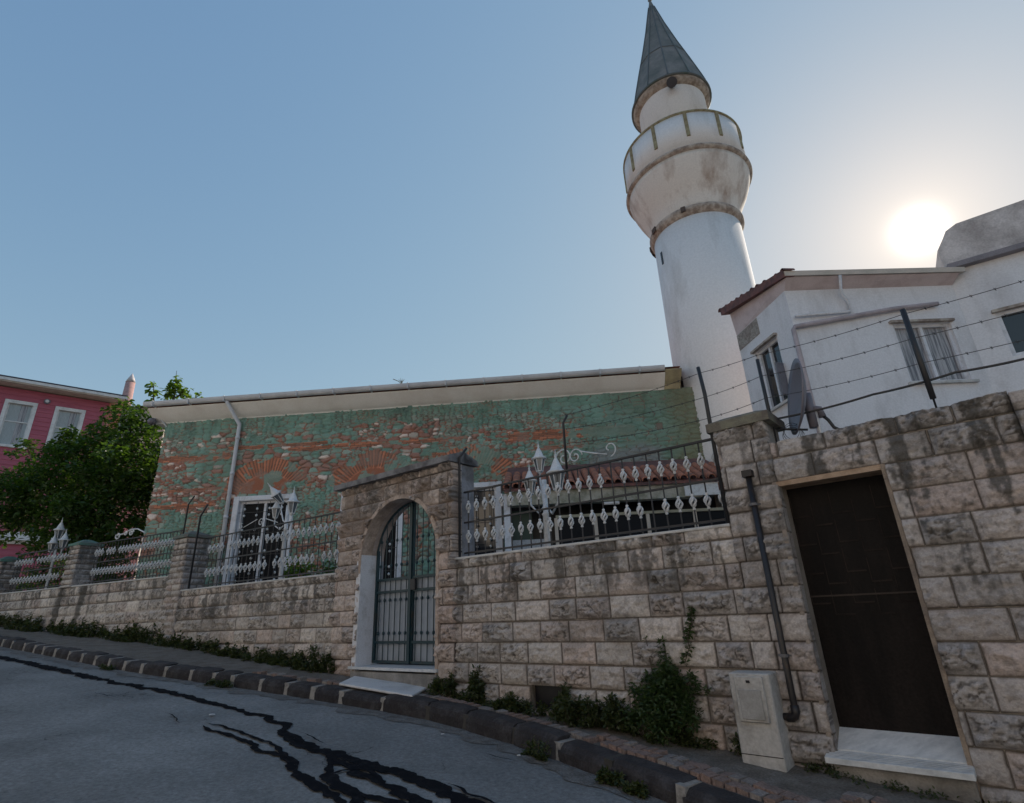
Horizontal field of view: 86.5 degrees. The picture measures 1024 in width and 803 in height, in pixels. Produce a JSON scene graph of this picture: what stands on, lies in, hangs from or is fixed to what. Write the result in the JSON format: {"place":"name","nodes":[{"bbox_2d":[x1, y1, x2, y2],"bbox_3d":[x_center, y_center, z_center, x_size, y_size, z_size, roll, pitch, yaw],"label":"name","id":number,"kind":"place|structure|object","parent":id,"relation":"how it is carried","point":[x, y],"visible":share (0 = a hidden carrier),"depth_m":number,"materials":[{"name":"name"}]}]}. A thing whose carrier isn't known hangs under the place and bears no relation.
{"place":"outdoors","nodes":[
{"label":"outdoors","id":0,"kind":"place"},
{"bbox_2d":[0,650,635,802],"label":"street","id":1,"kind":"structure","parent":0,"point":[68,738],"depth_m":5.03,"materials":[{"name":"grey asphalt"}]},
{"bbox_2d":[0,656,510,802],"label":"tar seams","id":2,"kind":"object","parent":1,"relation":"on","point":[355,794],"visible":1,"depth_m":4.55,"materials":[{"name":"black asphalt"}]},
{"bbox_2d":[0,647,666,802],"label":"gutter dirt","id":3,"kind":"structure","parent":1,"relation":"on","point":[566,772],"depth_m":5.98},
{"bbox_2d":[98,663,115,669],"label":"kerb weed","id":4,"kind":"object","parent":3,"relation":"on","point":[104,666],"visible":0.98,"depth_m":8.96,"materials":[{"name":"green plant"}]},
{"bbox_2d":[204,678,233,687],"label":"kerb weed","id":5,"kind":"object","parent":3,"relation":"on","point":[224,683],"visible":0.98,"depth_m":7.74,"materials":[{"name":"green plant"}]},
{"bbox_2d":[520,747,549,760],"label":"kerb weed","id":6,"kind":"object","parent":3,"relation":"on","point":[529,752],"visible":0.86,"depth_m":4.93,"materials":[{"name":"green plant"}]},
{"bbox_2d":[594,765,649,799],"bbox_3d":[0.848,2.961,4.232,0.171,0.213,0.516,16,-28,-40],"label":"kerb weed","id":7,"kind":"object","parent":3,"relation":"on","point":[638,788],"visible":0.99,"depth_m":4.23,"materials":[{"name":"green plant"}]},
{"bbox_2d":[0,636,762,802],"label":"kerb","id":8,"kind":"structure","parent":1,"relation":"on","point":[666,784],"depth_m":5.95,"materials":[{"name":"stone"}]},
{"bbox_2d":[339,676,425,696],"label":"marble slab","id":9,"kind":"structure","parent":8,"relation":"on","point":[378,685],"depth_m":6.96,"materials":[{"name":"white stone"}]},
{"bbox_2d":[521,736,551,755],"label":"leafy weed","id":10,"kind":"object","parent":1,"relation":"on","point":[533,745],"visible":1,"depth_m":4.82,"materials":[{"name":"green plant"}]},
{"bbox_2d":[0,626,983,802],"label":"pavement","id":11,"kind":"structure","parent":0,"point":[819,786],"depth_m":5.02,"materials":[{"name":"grey concrete"}]},
{"bbox_2d":[4,619,40,631],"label":"leafy weed","id":12,"kind":"object","parent":11,"relation":"on","point":[27,626],"visible":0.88,"depth_m":13.11,"materials":[{"name":"green plant"}]},
{"bbox_2d":[48,623,88,637],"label":"leafy weed","id":13,"kind":"object","parent":11,"relation":"on","point":[74,632],"visible":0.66,"depth_m":12.18,"materials":[{"name":"green plant"}]},
{"bbox_2d":[0,612,163,643],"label":"ground cover","id":14,"kind":"object","parent":11,"relation":"on","point":[103,631],"visible":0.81,"depth_m":12.20,"materials":[{"name":"green plant"}]},
{"bbox_2d":[0,396,164,579],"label":"broadleaf tree","id":15,"kind":"object","parent":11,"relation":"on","point":[77,508],"visible":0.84,"depth_m":16.67,"materials":[{"name":"green plant"}]},
{"bbox_2d":[107,628,147,642],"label":"leafy weed","id":16,"kind":"object","parent":11,"relation":"on","point":[122,637],"visible":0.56,"depth_m":11.42,"materials":[{"name":"green plant"}]},
{"bbox_2d":[147,637,179,647],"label":"leafy weed","id":17,"kind":"object","parent":11,"relation":"on","point":[164,643],"visible":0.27,"depth_m":10.75,"materials":[{"name":"green plant"}]},
{"bbox_2d":[156,531,213,641],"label":"stone pillar","id":18,"kind":"structure","parent":11,"relation":"on","point":[181,562],"depth_m":11.56,"materials":[{"name":"beige stone"}]},
{"bbox_2d":[153,630,313,670],"bbox_3d":[-5.104,4.414,9.718,5.059,0.686,0.372,-16,-25,31],"label":"ground cover","id":19,"kind":"object","parent":11,"relation":"on","point":[188,644],"visible":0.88,"depth_m":9.47,"materials":[{"name":"green plant"}]},
{"bbox_2d":[172,573,336,664],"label":"stone wall","id":20,"kind":"structure","parent":11,"relation":"on","point":[291,615],"depth_m":9.51,"materials":[{"name":"beige stone"}]},
{"bbox_2d":[187,504,207,588],"bbox_3d":[-6.528,2.995,11.325,0.253,1.697,0.039,-16,-25,31],"label":"wire pole","id":21,"kind":"object","parent":20,"relation":"on","point":[196,540],"visible":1,"depth_m":11.36,"materials":[{"name":"black metal"}]},
{"bbox_2d":[202,511,340,585],"bbox_3d":[-4.571,2.819,10.213,4.375,1.065,0.087,-16,-25,31],"label":"iron railing","id":22,"kind":"object","parent":20,"relation":"on","point":[259,565],"visible":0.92,"depth_m":10.15,"materials":[{"name":"white metal"}]},
{"bbox_2d":[250,652,279,665],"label":"leafy weed","id":23,"kind":"object","parent":11,"relation":"on","point":[256,659],"visible":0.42,"depth_m":8.98,"materials":[{"name":"green plant"}]},
{"bbox_2d":[278,556,318,577],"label":"courtyard bush","id":24,"kind":"object","parent":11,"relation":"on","point":[302,570],"visible":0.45,"depth_m":11.19,"materials":[{"name":"green plant"}]},
{"bbox_2d":[291,644,336,673],"bbox_3d":[-3.021,3.961,8.336,0.962,0.504,0.328,-16,-25,30],"label":"leafy weed","id":25,"kind":"object","parent":11,"relation":"on","point":[317,665],"visible":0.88,"depth_m":8.23,"materials":[{"name":"green plant"}]},
{"bbox_2d":[317,560,336,574],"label":"courtyard bush","id":26,"kind":"object","parent":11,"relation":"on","point":[326,568],"visible":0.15,"depth_m":10.80,"materials":[{"name":"green plant"}]},
{"bbox_2d":[426,671,458,696],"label":"leafy weed","id":27,"kind":"object","parent":11,"relation":"on","point":[437,687],"visible":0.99,"depth_m":6.65,"materials":[{"name":"green plant"}]},
{"bbox_2d":[465,664,487,702],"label":"leafy weed","id":28,"kind":"object","parent":11,"relation":"on","point":[475,687],"visible":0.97,"depth_m":6.36,"materials":[{"name":"green plant"}]},
{"bbox_2d":[488,691,531,712],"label":"leafy weed","id":29,"kind":"object","parent":11,"relation":"on","point":[516,706],"visible":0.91,"depth_m":5.98,"materials":[{"name":"green plant"}]},
{"bbox_2d":[550,681,571,705],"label":"leafy weed","id":30,"kind":"object","parent":11,"relation":"on","point":[564,694],"visible":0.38,"depth_m":5.70,"materials":[{"name":"green plant"}]},
{"bbox_2d":[252,671,891,802],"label":"pavement bricks","id":31,"kind":"object","parent":11,"relation":"on","point":[751,788],"visible":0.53,"depth_m":4.22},
{"bbox_2d":[546,691,631,730],"bbox_3d":[0.775,3.074,5.421,0.903,0.334,0.301,-16,-25,30],"label":"leafy weed","id":32,"kind":"object","parent":11,"relation":"on","point":[610,713],"visible":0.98,"depth_m":5.39,"materials":[{"name":"green plant"}]},
{"bbox_2d":[446,688,741,755],"bbox_3d":[0.588,3.251,5.618,3.560,0.441,0.353,-18,-26,35],"label":"ground cover","id":33,"kind":"object","parent":11,"relation":"on","point":[682,738],"visible":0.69,"depth_m":5.18,"materials":[{"name":"green plant"}]},
{"bbox_2d":[452,523,757,752],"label":"stone wall","id":34,"kind":"structure","parent":11,"relation":"on","point":[535,625],"depth_m":5.74,"materials":[{"name":"beige stone"}]},
{"bbox_2d":[458,448,466,556],"bbox_3d":[-0.675,1.379,7.531,0.143,1.539,0.036,-6,-22,10],"label":"wire pole","id":35,"kind":"object","parent":34,"relation":"on","point":[459,504],"visible":0.88,"depth_m":7.52,"materials":[{"name":"black metal"}]},
{"bbox_2d":[464,438,724,555],"bbox_3d":[0.753,1.233,6.515,3.600,0.882,0.087,-18,-26,35],"label":"iron railing","id":36,"kind":"object","parent":34,"relation":"on","point":[707,499],"visible":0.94,"depth_m":6.37,"materials":[{"name":"white metal"}]},
{"bbox_2d":[562,415,568,477],"bbox_3d":[0.693,0.555,6.831,0.097,0.819,0.031,-18,-26,35],"label":"wire pole","id":37,"kind":"object","parent":36,"relation":"attached to","point":[564,442],"visible":1,"depth_m":6.85,"materials":[{"name":"black metal"}]},
{"bbox_2d":[565,280,1023,415],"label":"barbed wire","id":38,"kind":"object","parent":37,"relation":"attached to","point":[1020,281],"visible":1,"depth_m":5.34,"materials":[{"name":"black metal"}]},
{"bbox_2d":[679,607,698,665],"bbox_3d":[1.678,2.227,5.165,0.252,0.525,0.150,-22,-28,40],"label":"climbing sprig","id":39,"kind":"object","parent":34,"relation":"attached to","point":[690,613],"visible":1,"depth_m":5.15,"materials":[{"name":"green plant"}]},
{"bbox_2d":[696,367,729,523],"bbox_3d":[2.038,0.403,5.540,0.040,1.661,0.057,17,-29,-41],"label":"wire pole","id":40,"kind":"object","parent":34,"relation":"on","point":[719,474],"visible":1,"depth_m":5.47,"materials":[{"name":"black metal"}]},
{"bbox_2d":[620,635,711,746],"bbox_3d":[1.407,2.669,5.050,0.872,0.924,0.456,-11,-23,21],"label":"bush","id":41,"kind":"object","parent":11,"relation":"on","point":[656,714],"visible":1,"depth_m":4.98,"materials":[{"name":"green plant"}]},
{"bbox_2d":[729,670,794,771],"bbox_3d":[2.071,2.721,4.510,0.336,0.864,0.276,-20,-27,37],"label":"utility box","id":42,"kind":"object","parent":11,"relation":"on","point":[763,731],"visible":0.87,"depth_m":4.45,"materials":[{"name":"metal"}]},
{"bbox_2d":[705,410,836,773],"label":"stone pillar","id":43,"kind":"structure","parent":11,"relation":"on","point":[742,441],"depth_m":4.87,"materials":[{"name":"beige stone"}]},
{"bbox_2d":[741,469,799,721],"bbox_3d":[2.216,1.663,4.867,0.296,2.097,0.100,-20,-27,37],"label":"drain pipe","id":44,"kind":"object","parent":43,"relation":"attached to","point":[794,714],"visible":0.94,"depth_m":4.74,"materials":[{"name":"black metal"}]},
{"bbox_2d":[782,423,804,439],"bbox_3d":[2.811,0.316,5.446,0.198,0.219,0.006,-14,-24,27],"label":"cable coil","id":45,"kind":"object","parent":43,"relation":"attached to","point":[790,427],"visible":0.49,"depth_m":5.47,"materials":[{"name":"black metal"}]},
{"bbox_2d":[777,358,837,434],"bbox_3d":[2.857,0.148,5.380,0.474,1.186,0.597,6,-23,-21],"label":"satellite dish","id":46,"kind":"object","parent":43,"relation":"attached to","point":[801,402],"visible":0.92,"depth_m":5.40,"materials":[{"name":"white paint"}]},
{"bbox_2d":[778,358,1023,418],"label":"cable","id":47,"kind":"object","parent":46,"relation":"attached to","point":[931,379],"visible":0.99,"depth_m":4.75,"materials":[{"name":"black rubber"}]},
{"bbox_2d":[801,759,843,778],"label":"leafy weed","id":48,"kind":"object","parent":11,"relation":"on","point":[818,767],"visible":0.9,"depth_m":4.24,"materials":[{"name":"green plant"}]},
{"bbox_2d":[769,391,1023,802],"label":"stone wall","id":49,"kind":"structure","parent":11,"relation":"on","point":[953,475],"depth_m":4.06,"materials":[{"name":"stone"}]},
{"bbox_2d":[756,359,777,441],"bbox_3d":[2.597,0.059,5.522,0.033,1.075,0.033,-2,-21,0],"label":"wire pole","id":50,"kind":"object","parent":49,"relation":"on","point":[763,386],"visible":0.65,"depth_m":5.58,"materials":[{"name":"black metal"}]},
{"bbox_2d":[566,310,1023,429],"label":"barbed wire","id":51,"kind":"object","parent":50,"relation":"attached to","point":[934,333],"visible":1,"depth_m":5.27,"materials":[{"name":"black metal"}]},
{"bbox_2d":[567,340,1023,443],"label":"barbed wire","id":52,"kind":"object","parent":50,"relation":"attached to","point":[943,358],"visible":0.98,"depth_m":5.21,"materials":[{"name":"black metal"}]},
{"bbox_2d":[786,474,958,736],"bbox_3d":[2.957,1.651,4.591,0.828,1.962,0.058,-20,-27,37],"label":"dark door","id":53,"kind":"structure","parent":49,"relation":"attached to","point":[882,667],"depth_m":4.53,"materials":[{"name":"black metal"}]},
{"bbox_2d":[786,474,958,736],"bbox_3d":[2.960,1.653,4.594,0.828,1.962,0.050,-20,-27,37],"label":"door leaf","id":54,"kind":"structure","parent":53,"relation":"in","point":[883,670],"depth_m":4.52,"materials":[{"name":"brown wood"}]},
{"bbox_2d":[900,308,937,407],"bbox_3d":[3.539,-0.337,4.712,0.044,1.052,0.044,-2,-21,0],"label":"wire pole","id":55,"kind":"object","parent":49,"relation":"on","point":[918,356],"visible":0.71,"depth_m":4.72,"materials":[{"name":"black metal"}]},
{"bbox_2d":[825,764,1011,802],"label":"ground cover","id":56,"kind":"object","parent":11,"relation":"on","point":[898,788],"visible":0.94,"depth_m":3.87,"materials":[{"name":"green plant"}]},
{"bbox_2d":[1008,389,1023,435],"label":"stone pillar","id":57,"kind":"structure","parent":11,"relation":"on","point":[1016,398],"depth_m":4.02,"materials":[{"name":"beige stone"}]},
{"bbox_2d":[0,0,1023,405],"label":"sky","id":58,"kind":"structure","parent":0,"point":[232,197],"materials":[{"name":"blue"}]},
{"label":"courtyard ground","id":59,"kind":"structure","parent":0,"visible":0},
{"bbox_2d":[44,519,69,588],"bbox_3d":[-12.517,4.915,14.665,0.877,3.643,0.373,-18,-26,35],"label":"lamp post","id":60,"kind":"object","parent":59,"relation":"on","point":[59,531],"visible":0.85,"depth_m":15.07,"materials":[{"name":"grey metal"}]},
{"bbox_2d":[15,552,136,591],"bbox_3d":[-15.210,6.478,18.159,11.399,3.193,1.756,-9,-22,16],"label":"dark hedge","id":61,"kind":"object","parent":59,"relation":"on","point":[53,571],"visible":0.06,"depth_m":18.45,"materials":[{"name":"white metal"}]},
{"bbox_2d":[239,484,299,578],"bbox_3d":[-4.907,3.286,10.838,2.075,3.304,0.420,-21,-28,39],"label":"lamp post","id":62,"kind":"object","parent":59,"relation":"on","point":[292,502],"visible":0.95,"depth_m":10.87,"materials":[{"name":"white metal"}]},
{"bbox_2d":[135,365,704,586],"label":"rubble building","id":63,"kind":"structure","parent":59,"relation":"on","point":[314,447],"depth_m":14.43,"materials":[{"name":"stone"}]},
{"bbox_2d":[147,418,166,426],"bbox_3d":[-9.949,0.586,15.262,0.487,0.256,0.238,17,-29,-41],"label":"wall lamp","id":64,"kind":"object","parent":63,"relation":"attached to","point":[151,421],"visible":1,"depth_m":15.13,"materials":[{"name":"white paint"}]},
{"bbox_2d":[144,371,203,401],"bbox_3d":[-10.570,-0.373,17.083,1.898,1.282,0.629,-2,-21,0],"label":"fig sapling","id":65,"kind":"object","parent":63,"relation":"on","point":[171,393],"visible":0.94,"depth_m":16.98,"materials":[{"name":"green plant"}]},
{"bbox_2d":[213,401,240,585],"bbox_3d":[-7.553,2.694,14.044,0.122,5.736,0.546,-16,-25,32],"label":"downspout","id":66,"kind":"object","parent":63,"relation":"attached to","point":[233,464],"visible":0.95,"depth_m":14.39,"materials":[{"name":"grey plastic"}]},
{"bbox_2d":[221,493,292,584],"bbox_3d":[-6.446,3.574,13.978,1.660,2.320,0.230,-4,-21,4],"label":"window","id":67,"kind":"structure","parent":63,"relation":"in","point":[246,509],"depth_m":14.06,"materials":[{"name":"white paint"}]},
{"bbox_2d":[336,492,403,578],"bbox_3d":[-3.553,3.377,13.789,1.660,2.320,0.230,-4,-21,4],"label":"window","id":68,"kind":"structure","parent":63,"relation":"in","point":[399,547],"depth_m":13.59,"materials":[{"name":"white paint"}]},
{"bbox_2d":[474,481,502,554],"bbox_3d":[-1.033,3.205,13.624,1.660,2.320,0.230,-4,-21,4],"label":"window","id":69,"kind":"structure","parent":63,"relation":"in","point":[496,490],"depth_m":13.73,"materials":[{"name":"white paint"}]},
{"bbox_2d":[522,443,615,545],"bbox_3d":[0.724,1.753,7.021,0.501,2.951,1.479,15,-27,-38],"label":"lamp post","id":70,"kind":"object","parent":59,"relation":"on","point":[538,459],"visible":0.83,"depth_m":7.46,"materials":[{"name":"white metal"}]},
{"bbox_2d":[503,458,730,550],"bbox_3d":[2.348,3.139,11.961,4.910,4.210,2.155,-3,-21,2],"label":"lean to","id":71,"kind":"object","parent":59,"relation":"on","point":[684,493],"visible":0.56,"depth_m":11.49,"materials":[{"name":"metal"}]},
{"bbox_2d":[558,517,593,543],"bbox_3d":[1.381,3.313,11.219,0.750,1.827,0.010,-3,-21,2],"label":"window pane","id":72,"kind":"structure","parent":71,"relation":"in","point":[588,527],"depth_m":11.45,"materials":[{"name":"black glass"}]},
{"bbox_2d":[597,514,647,539],"bbox_3d":[2.344,3.260,11.187,1.020,1.827,0.010,-3,-21,2],"label":"window pane","id":73,"kind":"structure","parent":71,"relation":"in","point":[635,522],"depth_m":11.44,"materials":[{"name":"black glass"}]},
{"bbox_2d":[649,512,694,532],"bbox_3d":[3.382,3.202,11.153,0.900,1.827,0.010,-3,-21,2],"label":"window pane","id":74,"kind":"structure","parent":71,"relation":"in","point":[687,517],"depth_m":11.42,"materials":[{"name":"black glass"}]},
{"bbox_2d":[696,510,730,526],"bbox_3d":[4.245,3.154,11.125,0.670,1.827,0.010,-3,-21,2],"label":"window pane","id":75,"kind":"structure","parent":71,"relation":"in","point":[702,515],"depth_m":11.41,"materials":[{"name":"black glass"}]},
{"bbox_2d":[623,0,755,481],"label":"minaret","id":76,"kind":"object","parent":59,"relation":"on","point":[687,170],"visible":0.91,"depth_m":15.84,"materials":[{"name":"paint"}]},
{"bbox_2d":[666,76,676,87],"bbox_3d":[5.181,-10.301,17.566,0.328,0.524,0.446,-16,-25,31],"label":"loudspeaker","id":77,"kind":"object","parent":76,"relation":"attached to","point":[671,82],"visible":1,"depth_m":17.43,"materials":[{"name":"grey metal"}]},
{"bbox_2d":[718,267,993,440],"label":"white wing","id":78,"kind":"structure","parent":59,"relation":"on","point":[783,308],"depth_m":10.70,"materials":[{"name":"white paint"}]},
{"bbox_2d":[750,333,787,412],"bbox_3d":[5.454,-0.567,11.342,0.220,1.478,0.960,0,-21,-7],"label":"window","id":79,"kind":"structure","parent":78,"relation":"in","point":[767,361],"depth_m":11.49,"materials":[{"name":"white paint"}]},
{"bbox_2d":[888,318,979,384],"bbox_3d":[8.071,-0.946,10.501,1.312,1.350,0.220,-2,-21,-1],"label":"window","id":80,"kind":"structure","parent":78,"relation":"in","point":[942,344],"depth_m":10.59,"materials":[{"name":"white paint"}]},
{"bbox_2d":[936,200,1023,393],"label":"tall white block","id":81,"kind":"structure","parent":59,"relation":"on","point":[986,250],"depth_m":10.64,"materials":[{"name":"paint"}]},
{"bbox_2d":[991,302,1023,355],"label":"window","id":82,"kind":"structure","parent":81,"relation":"in","point":[1012,326],"depth_m":10.34,"materials":[{"name":"white paint"}]},
{"bbox_3d":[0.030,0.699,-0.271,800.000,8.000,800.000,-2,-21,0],"label":"ground","id":83,"kind":"structure","parent":0,"visible":0},
{"bbox_2d":[0,374,127,590],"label":"pink house","id":84,"kind":"structure","parent":83,"relation":"on","point":[43,412],"depth_m":27.10,"materials":[{"name":"pink paint"}]},
{"bbox_2d":[0,399,37,448],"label":"window","id":85,"kind":"structure","parent":84,"relation":"in","point":[16,417],"depth_m":26.64,"materials":[{"name":"white glass"}]},
{"bbox_2d":[45,406,85,445],"bbox_3d":[-22.728,1.469,27.699,1.335,2.366,0.200,14,-27,-36],"label":"window","id":86,"kind":"structure","parent":84,"relation":"in","point":[63,417],"depth_m":27.88,"materials":[{"name":"white glass"}]},
{"bbox_2d":[0,576,169,642],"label":"stone wall","id":87,"kind":"structure","parent":83,"relation":"on","point":[111,606],"depth_m":12.49,"materials":[{"name":"beige stone"}]},
{"bbox_2d":[0,556,24,592],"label":"stone pillar","id":88,"kind":"structure","parent":87,"relation":"on","point":[7,566],"depth_m":15.06,"materials":[{"name":"beige stone"}]},
{"bbox_2d":[8,546,68,591],"bbox_3d":[-12.249,4.389,14.250,3.247,0.999,0.087,-12,-23,24],"label":"iron railing","id":89,"kind":"object","parent":87,"relation":"on","point":[41,560],"visible":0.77,"depth_m":14.35,"materials":[{"name":"white metal"}]},
{"bbox_2d":[58,540,104,587],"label":"stone pillar","id":90,"kind":"structure","parent":87,"relation":"on","point":[80,558],"depth_m":13.49,"materials":[{"name":"beige stone"}]},
{"bbox_2d":[88,530,183,583],"bbox_3d":[-8.802,3.643,12.663,3.306,0.966,0.087,-12,-23,24],"label":"iron railing","id":91,"kind":"object","parent":87,"relation":"on","point":[139,565],"visible":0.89,"depth_m":12.65,"materials":[{"name":"white metal"}]},
{"bbox_2d":[115,528,144,539],"bbox_3d":[-9.348,3.223,13.325,1.205,0.215,0.032,-12,-23,24],"label":"scroll ornament","id":92,"kind":"object","parent":91,"relation":"attached to","point":[126,532],"visible":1,"depth_m":13.36,"materials":[{"name":"white paint"}]},
{"bbox_2d":[183,496,194,533],"bbox_3d":[-7.657,3.306,12.702,0.246,2.203,0.033,-16,-25,31],"label":"wire pole","id":93,"kind":"object","parent":87,"relation":"on","point":[187,513],"visible":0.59,"depth_m":12.99,"materials":[{"name":"black metal"}]},
{"bbox_2d":[85,406,164,579],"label":"distant house","id":94,"kind":"structure","parent":83,"relation":"on","point":[128,512],"depth_m":33.13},
{"bbox_2d":[122,373,135,405],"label":"distant minaret","id":95,"kind":"object","parent":83,"relation":"on","point":[129,386],"visible":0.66,"depth_m":81.78,"materials":[{"name":"stone"}]},
{"bbox_2d":[326,452,477,697],"bbox_3d":[-1.691,2.654,8.051,2.693,3.410,0.620,-18,-26,35],"label":"stone gateway","id":96,"kind":"object","parent":83,"relation":"on","point":[375,618],"visible":0.88,"depth_m":8.02,"materials":[{"name":"beige stone"}]}
]}

